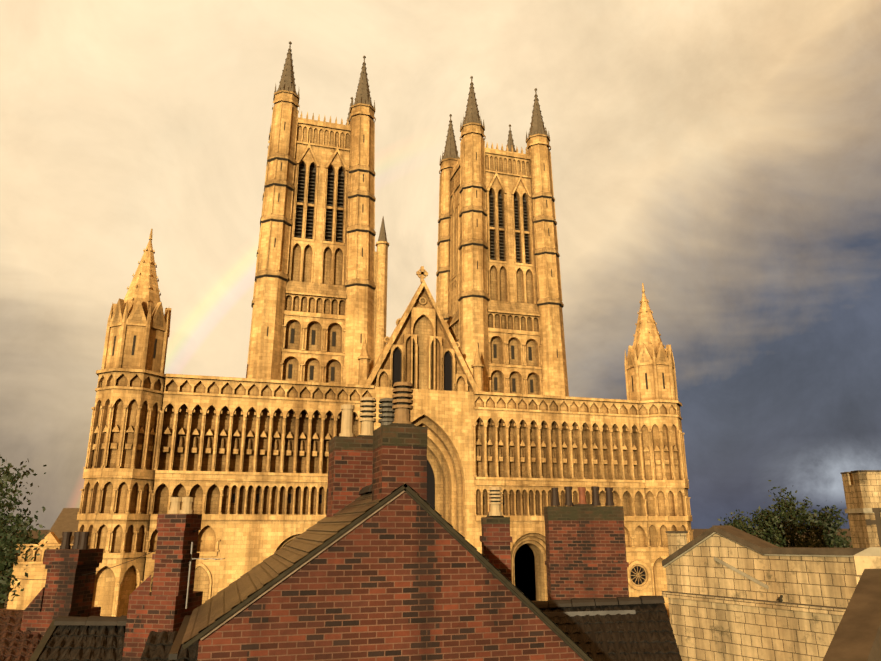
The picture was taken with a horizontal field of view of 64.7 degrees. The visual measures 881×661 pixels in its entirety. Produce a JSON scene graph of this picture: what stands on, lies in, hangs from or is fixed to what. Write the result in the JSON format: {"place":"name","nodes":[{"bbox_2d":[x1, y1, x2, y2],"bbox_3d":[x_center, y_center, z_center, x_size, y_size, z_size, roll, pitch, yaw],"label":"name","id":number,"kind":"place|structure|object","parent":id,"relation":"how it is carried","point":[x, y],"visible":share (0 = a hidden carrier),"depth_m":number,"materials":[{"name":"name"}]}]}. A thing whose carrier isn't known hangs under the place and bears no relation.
{"place":"outdoors","nodes":[
{"label":"outdoors","id":0,"kind":"place"},
{"bbox_2d":[4,529,851,608],"bbox_3d":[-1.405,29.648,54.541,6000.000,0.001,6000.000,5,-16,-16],"label":"ground","id":1,"kind":"structure","parent":0,"point":[697,532],"depth_m":1310.00,"materials":[{"name":"green plant"}]},
{"bbox_2d":[0,532,40,608],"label":"tree","id":2,"kind":"object","parent":1,"relation":"on","point":[7,567],"visible":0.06,"depth_m":57.53,"materials":[{"name":"green plant"}]},
{"bbox_2d":[0,457,54,602],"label":"tree","id":3,"kind":"object","parent":1,"relation":"on","point":[8,532],"visible":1,"depth_m":40.46,"materials":[{"name":"green plant"}]},
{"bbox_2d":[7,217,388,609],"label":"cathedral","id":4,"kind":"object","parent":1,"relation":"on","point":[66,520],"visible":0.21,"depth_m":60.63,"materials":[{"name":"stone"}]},
{"bbox_2d":[246,41,375,383],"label":"tower","id":5,"kind":"structure","parent":4,"relation":"on","point":[312,306],"depth_m":66.30,"materials":[{"name":"stone"}]},
{"bbox_2d":[436,76,568,395],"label":"tower","id":6,"kind":"structure","parent":4,"relation":"on","point":[499,302],"depth_m":72.56,"materials":[{"name":"stone"}]},
{"bbox_2d":[168,382,592,660],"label":"brick cottage","id":7,"kind":"structure","parent":1,"relation":"on","point":[382,560],"depth_m":7.89,"materials":[{"name":"brick"}]},
{"bbox_2d":[0,596,681,660],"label":"roofs","id":8,"kind":"structure","parent":7,"relation":"attached to","point":[639,628],"depth_m":11.91,"materials":[{"name":"brown tile"}]},
{"bbox_2d":[0,497,224,660],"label":"chimney stacks","id":9,"kind":"object","parent":8,"relation":"on","point":[170,601],"visible":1,"depth_m":10.54,"materials":[{"name":"red brick"}]},
{"bbox_2d":[480,486,628,599],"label":"chimney stacks","id":10,"kind":"object","parent":8,"relation":"on","point":[585,550],"visible":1,"depth_m":13.97,"materials":[{"name":"red brick"}]},
{"bbox_2d":[75,229,693,618],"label":"cathedral facade","id":11,"kind":"structure","parent":1,"relation":"on","point":[244,462],"depth_m":58.74,"materials":[{"name":"stone"}]},
{"bbox_2d":[717,480,852,547],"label":"tree","id":12,"kind":"object","parent":1,"relation":"on","point":[771,528],"visible":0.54,"depth_m":50.24,"materials":[{"name":"green plant"}]},
{"bbox_2d":[840,470,880,547],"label":"stone tower","id":13,"kind":"structure","parent":1,"relation":"on","point":[862,490],"depth_m":33.62,"materials":[{"name":"beige stone"}]},
{"bbox_2d":[0,0,880,529],"label":"sky","id":14,"kind":"structure","parent":0,"point":[721,158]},
{"bbox_2d":[662,525,866,660],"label":"stone building","id":15,"kind":"structure","parent":0,"point":[731,593],"depth_m":18.04,"materials":[{"name":"beige stone"}]},
{"bbox_2d":[823,508,880,660],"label":"church gable roof","id":16,"kind":"structure","parent":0,"point":[857,636],"depth_m":6.91,"materials":[{"name":"brown stone"}]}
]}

